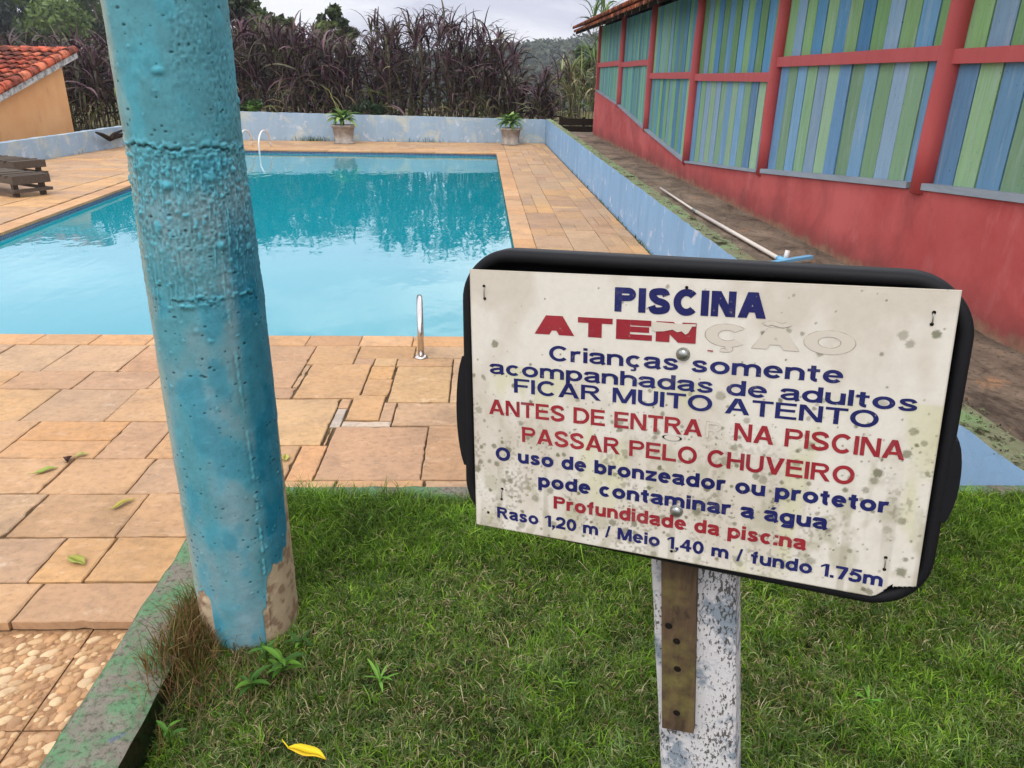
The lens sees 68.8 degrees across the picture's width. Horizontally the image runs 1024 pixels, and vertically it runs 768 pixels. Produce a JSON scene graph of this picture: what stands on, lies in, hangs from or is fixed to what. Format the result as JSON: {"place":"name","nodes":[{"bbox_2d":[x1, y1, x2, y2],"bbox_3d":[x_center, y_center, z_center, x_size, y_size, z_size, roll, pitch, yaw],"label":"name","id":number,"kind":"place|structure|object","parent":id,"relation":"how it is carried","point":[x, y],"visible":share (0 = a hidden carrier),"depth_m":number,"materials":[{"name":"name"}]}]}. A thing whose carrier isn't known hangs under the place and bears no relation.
{"place":"outdoors","nodes":[
{"label":"outdoors","id":0,"kind":"place"},
{"bbox_2d":[0,632,92,763],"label":"floor bed","id":1,"kind":"object","parent":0,"point":[42,703],"depth_m":2.29,"materials":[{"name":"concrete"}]},
{"bbox_2d":[0,629,127,767],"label":"pebble floor","id":2,"kind":"structure","parent":1,"relation":"on","point":[32,728],"depth_m":2.41,"materials":[{"name":"beige stone"}]},
{"bbox_2d":[0,631,124,767],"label":"pebble relief","id":3,"kind":"object","parent":2,"relation":"on","point":[32,662],"visible":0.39,"depth_m":2.41,"materials":[{"name":"stone"}]},
{"bbox_2d":[17,0,626,56],"label":"sky","id":4,"kind":"structure","parent":0,"point":[536,19],"materials":[{"name":"white"}]},
{"bbox_2d":[0,140,649,629],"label":"pool deck","id":5,"kind":"structure","parent":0,"point":[102,408],"depth_m":4.04,"materials":[{"name":"stone"}]},
{"bbox_2d":[0,155,48,172],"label":"sun lounger","id":6,"kind":"object","parent":5,"relation":"on","point":[14,162],"visible":0.84,"depth_m":13.03,"materials":[{"name":"grey wood"}]},
{"bbox_2d":[0,168,52,197],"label":"sun lounger","id":7,"kind":"object","parent":5,"relation":"on","point":[14,178],"visible":1,"depth_m":11.25,"materials":[{"name":"brown wood"}]},
{"bbox_2d":[28,466,57,473],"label":"fallen leaf","id":8,"kind":"object","parent":5,"relation":"on","point":[44,469],"visible":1,"depth_m":3.57,"materials":[{"name":"green plant"}]},
{"bbox_2d":[0,126,124,159],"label":"garden wall","id":9,"kind":"structure","parent":5,"relation":"on","point":[57,145],"depth_m":16.54,"materials":[{"name":"blue paint"}]},
{"bbox_2d":[95,130,122,140],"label":"branch","id":10,"kind":"object","parent":9,"relation":"on","point":[115,135],"visible":0.76,"depth_m":18.17,"materials":[{"name":"brown wood"}]},
{"bbox_2d":[63,456,71,462],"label":"fallen leaf","id":11,"kind":"object","parent":5,"relation":"on","point":[66,458],"visible":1,"depth_m":3.66,"materials":[{"name":"brown plant"}]},
{"bbox_2d":[67,553,84,564],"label":"fallen leaf","id":12,"kind":"object","parent":5,"relation":"on","point":[80,559],"visible":1,"depth_m":2.92,"materials":[{"name":"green plant"}]},
{"bbox_2d":[73,452,87,456],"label":"fallen leaf","id":13,"kind":"object","parent":5,"relation":"on","point":[80,453],"visible":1,"depth_m":3.72,"materials":[{"name":"yellow plant"}]},
{"bbox_2d":[106,498,134,509],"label":"fallen leaf","id":14,"kind":"object","parent":5,"relation":"on","point":[119,503],"visible":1,"depth_m":3.30,"materials":[{"name":"yellow plant"}]},
{"bbox_2d":[242,129,271,153],"bbox_3d":[-6.612,-6.021,19.328,0.520,1.062,1.144,0,22,-2],"label":"pool ladder","id":15,"kind":"object","parent":5,"relation":"attached to","point":[251,138],"visible":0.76,"depth_m":19.26,"materials":[{"name":"grey metal"}]},
{"bbox_2d":[282,454,289,461],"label":"fallen leaf","id":16,"kind":"object","parent":5,"relation":"on","point":[285,457],"visible":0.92,"depth_m":3.74,"materials":[{"name":"yellow plant"}]},
{"bbox_2d":[2,144,651,629],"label":"deck joints","id":17,"kind":"object","parent":5,"relation":"attached to","point":[332,420],"visible":0.11,"depth_m":4.20,"materials":[{"name":"soil"}]},
{"bbox_2d":[319,84,360,143],"bbox_3d":[-4.739,-7.532,20.886,0.921,1.552,0.953,-18,29,-39],"label":"potted agave","id":18,"kind":"object","parent":5,"relation":"on","point":[343,133],"visible":1,"depth_m":20.85,"materials":[{"name":"plant"}]},
{"bbox_2d":[78,136,652,254],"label":"wall foot grass","id":19,"kind":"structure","parent":5,"relation":"on","point":[303,139],"depth_m":21.66,"materials":[{"name":"green plant"}]},
{"bbox_2d":[240,111,545,143],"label":"garden wall","id":20,"kind":"structure","parent":5,"relation":"on","point":[280,126],"depth_m":21.88,"materials":[{"name":"blue paint"}]},
{"bbox_2d":[415,294,427,359],"bbox_3d":[-0.392,-0.177,5.450,0.623,0.956,0.674,0,22,-2],"label":"pool ladder","id":21,"kind":"object","parent":5,"relation":"attached to","point":[420,335],"visible":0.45,"depth_m":5.08,"materials":[{"name":"metal"}]},
{"bbox_2d":[495,111,524,144],"bbox_3d":[-0.042,-7.415,21.682,0.934,0.909,0.852,0,22,-2],"label":"potted plant","id":22,"kind":"object","parent":5,"relation":"on","point":[510,134],"visible":1,"depth_m":21.54,"materials":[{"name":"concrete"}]},
{"bbox_2d":[72,60,1013,436],"bbox_3d":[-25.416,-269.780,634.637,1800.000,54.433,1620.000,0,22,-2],"label":"ground","id":23,"kind":"structure","parent":0,"point":[112,122],"depth_m":34.89,"materials":[{"name":"green plant"}]},
{"bbox_2d":[0,45,78,141],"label":"house","id":24,"kind":"structure","parent":23,"relation":"on","point":[34,102],"depth_m":17.05,"materials":[{"name":"orange paint"}]},
{"bbox_2d":[0,0,100,89],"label":"tree","id":25,"kind":"object","parent":23,"relation":"on","point":[9,12],"visible":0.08,"depth_m":64.10,"materials":[{"name":"green plant"}]},
{"bbox_2d":[0,19,121,130],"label":"purple elephant grass","id":26,"kind":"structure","parent":23,"relation":"on","point":[84,70],"depth_m":20.93,"materials":[{"name":"plant"}]},
{"bbox_2d":[8,0,116,102],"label":"tree","id":27,"kind":"object","parent":23,"relation":"on","point":[47,16],"visible":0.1,"depth_m":61.45,"materials":[{"name":"green plant"}]},
{"bbox_2d":[39,538,200,767],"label":"kerb","id":28,"kind":"structure","parent":23,"relation":"on","point":[109,726],"depth_m":1.60,"materials":[{"name":"paint"}]},
{"bbox_2d":[0,151,496,239],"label":"pool basin","id":29,"kind":"object","parent":23,"relation":"in","point":[61,215],"visible":0.02,"depth_m":19.02,"materials":[{"name":"blue tile"}]},
{"bbox_2d":[0,153,513,337],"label":"water","id":30,"kind":"structure","parent":29,"relation":"in","point":[360,245],"depth_m":8.51,"materials":[{"name":"blue liquid"}]},
{"bbox_2d":[0,148,535,347],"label":"pool coping","id":31,"kind":"object","parent":29,"relation":"on","point":[521,234],"visible":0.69,"depth_m":5.51,"materials":[{"name":"stone"}]},
{"bbox_2d":[239,99,262,111],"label":"bush","id":32,"kind":"object","parent":23,"relation":"on","point":[254,105],"visible":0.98,"depth_m":21.77,"materials":[{"name":"green plant"}]},
{"bbox_2d":[228,0,275,79],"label":"tree","id":33,"kind":"object","parent":23,"relation":"on","point":[250,6],"visible":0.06,"depth_m":29.45,"materials":[{"name":"green plant"}]},
{"bbox_2d":[244,7,314,111],"bbox_3d":[-9.950,-13.895,32.804,3.164,4.900,3.882,16,27,32],"label":"tree","id":34,"kind":"object","parent":23,"relation":"on","point":[281,17],"visible":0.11,"depth_m":31.86,"materials":[{"name":"green plant"}]},
{"bbox_2d":[312,3,361,62],"bbox_3d":[-8.368,-15.211,35.615,2.495,5.264,2.117,-15,27,-35],"label":"tree","id":35,"kind":"object","parent":23,"relation":"on","point":[333,12],"visible":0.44,"depth_m":34.46,"materials":[{"name":"green plant"}]},
{"bbox_2d":[348,98,384,114],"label":"bush","id":36,"kind":"object","parent":23,"relation":"on","point":[366,105],"visible":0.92,"depth_m":22.30,"materials":[{"name":"green plant"}]},
{"bbox_2d":[229,0,575,129],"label":"purple elephant grass","id":37,"kind":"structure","parent":23,"relation":"on","point":[337,83],"depth_m":22.69,"materials":[{"name":"plant"}]},
{"bbox_2d":[237,31,598,110],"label":"forest","id":38,"kind":"object","parent":23,"relation":"on","point":[546,47],"visible":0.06,"depth_m":243.36,"materials":[{"name":"green plant"}]},
{"bbox_2d":[537,45,596,125],"bbox_3d":[1.888,-9.270,23.850,2.404,3.238,3.656,0,22,-2],"label":"green cane","id":39,"kind":"object","parent":23,"relation":"on","point":[572,75],"visible":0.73,"depth_m":23.22,"materials":[{"name":"green plant"}]},
{"bbox_2d":[559,117,592,131],"bbox_3d":[1.871,-6.674,20.103,1.240,0.940,0.100,0,22,-2],"label":"fence","id":40,"kind":"object","parent":23,"relation":"on","point":[583,124],"visible":0.24,"depth_m":19.94,"materials":[{"name":"brown wood"}]},
{"bbox_2d":[562,43,596,110],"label":"tree","id":41,"kind":"object","parent":23,"relation":"on","point":[579,50],"visible":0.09,"depth_m":43.34,"materials":[{"name":"green plant"}]},
{"bbox_2d":[568,0,620,125],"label":"tall green cane","id":42,"kind":"object","parent":23,"relation":"on","point":[602,4],"visible":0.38,"depth_m":21.41,"materials":[{"name":"green plant"}]},
{"bbox_2d":[286,485,1023,500],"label":"kerb","id":43,"kind":"structure","parent":23,"relation":"on","point":[446,490],"depth_m":2.46,"materials":[{"name":"paint"}]},
{"bbox_2d":[545,119,1023,485],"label":"garden wall","id":44,"kind":"structure","parent":23,"relation":"on","point":[656,225],"depth_m":7.55,"materials":[{"name":"blue paint"}]},
{"bbox_2d":[560,126,1023,459],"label":"moss","id":45,"kind":"object","parent":44,"relation":"on","point":[971,412],"visible":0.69,"depth_m":3.15,"materials":[{"name":"green plant"}]},
{"bbox_2d":[573,0,1023,354],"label":"barn","id":46,"kind":"structure","parent":23,"relation":"on","point":[881,133],"depth_m":5.68,"materials":[{"name":"red paint"}]},
{"bbox_2d":[143,472,1023,767],"bbox_3d":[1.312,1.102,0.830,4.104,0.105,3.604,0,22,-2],"label":"lawn ground","id":47,"kind":"structure","parent":0,"point":[481,739],"depth_m":1.72,"materials":[{"name":"green plant"}]},
{"bbox_2d":[156,720,187,747],"bbox_3d":[-0.710,0.726,1.561,0.048,0.060,0.067,-19,30,-40],"label":"weed","id":48,"kind":"object","parent":47,"relation":"on","point":[162,725],"visible":1,"depth_m":1.55,"materials":[{"name":"green plant"}]},
{"bbox_2d":[107,573,243,761],"bbox_3d":[-0.760,0.598,1.805,0.300,0.206,0.584,0,22,-2],"label":"grass tuft","id":49,"kind":"object","parent":47,"relation":"on","point":[191,640],"visible":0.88,"depth_m":1.73,"materials":[{"name":"brown plant"}]},
{"bbox_2d":[100,0,298,651],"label":"column","id":50,"kind":"structure","parent":47,"relation":"on","point":[172,62],"depth_m":1.50,"materials":[{"name":"teal paint"}]},
{"bbox_2d":[235,664,272,697],"bbox_3d":[-0.578,0.675,1.677,0.093,0.073,0.077,-13,26,-31],"label":"weed","id":51,"kind":"object","parent":47,"relation":"on","point":[254,675],"visible":1,"depth_m":1.67,"materials":[{"name":"green plant"}]},
{"bbox_2d":[247,639,276,662],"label":"weed","id":52,"kind":"object","parent":47,"relation":"on","point":[264,650],"visible":0.78,"depth_m":1.75,"materials":[{"name":"green plant"}]},
{"bbox_2d":[262,646,306,680],"bbox_3d":[-0.520,0.650,1.720,0.097,0.088,0.093,-10,25,-24],"label":"weed","id":53,"kind":"object","parent":47,"relation":"on","point":[284,662],"visible":0.99,"depth_m":1.71,"materials":[{"name":"green plant"}]},
{"bbox_2d":[154,615,432,767],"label":"dry grass","id":54,"kind":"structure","parent":47,"relation":"on","point":[230,676],"depth_m":1.69,"materials":[{"name":"brown plant"}]},
{"bbox_2d":[282,630,314,650],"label":"weed","id":55,"kind":"object","parent":47,"relation":"on","point":[295,637],"visible":0.98,"depth_m":1.80,"materials":[{"name":"green plant"}]},
{"bbox_2d":[282,739,325,759],"bbox_3d":[-0.420,0.738,1.509,0.107,0.013,0.026,8,23,16],"label":"fallen leaf","id":56,"kind":"object","parent":47,"relation":"on","point":[304,749],"visible":1,"depth_m":1.51,"materials":[{"name":"yellow plant"}]},
{"bbox_2d":[364,658,398,691],"bbox_3d":[-0.302,0.674,1.698,0.105,0.068,0.071,18,27,35],"label":"weed","id":57,"kind":"object","parent":47,"relation":"on","point":[377,674],"visible":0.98,"depth_m":1.69,"materials":[{"name":"green plant"}]},
{"bbox_2d":[549,675,575,691],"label":"weed","id":58,"kind":"object","parent":47,"relation":"on","point":[566,682],"visible":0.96,"depth_m":1.69,"materials":[{"name":"green plant"}]},
{"bbox_2d":[456,248,973,767],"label":"pool sign","id":59,"kind":"object","parent":47,"relation":"on","point":[704,434],"visible":1,"depth_m":0.73,"materials":[{"name":"white plastic"}]},
{"bbox_2d":[854,684,884,709],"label":"weed","id":60,"kind":"object","parent":47,"relation":"on","point":[868,695],"visible":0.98,"depth_m":1.67,"materials":[{"name":"green plant"}]},
{"bbox_2d":[571,132,1023,442],"label":"path","id":61,"kind":"structure","parent":0,"point":[994,388],"depth_m":6.08,"materials":[{"name":"concrete"}]},
{"bbox_2d":[660,187,813,261],"bbox_3d":[1.994,-1.668,7.344,0.449,0.101,4.180,0,22,-2],"label":"pool brush","id":62,"kind":"object","parent":61,"relation":"on","point":[779,258],"visible":0.84,"depth_m":6.11,"materials":[{"name":"silver metal"}]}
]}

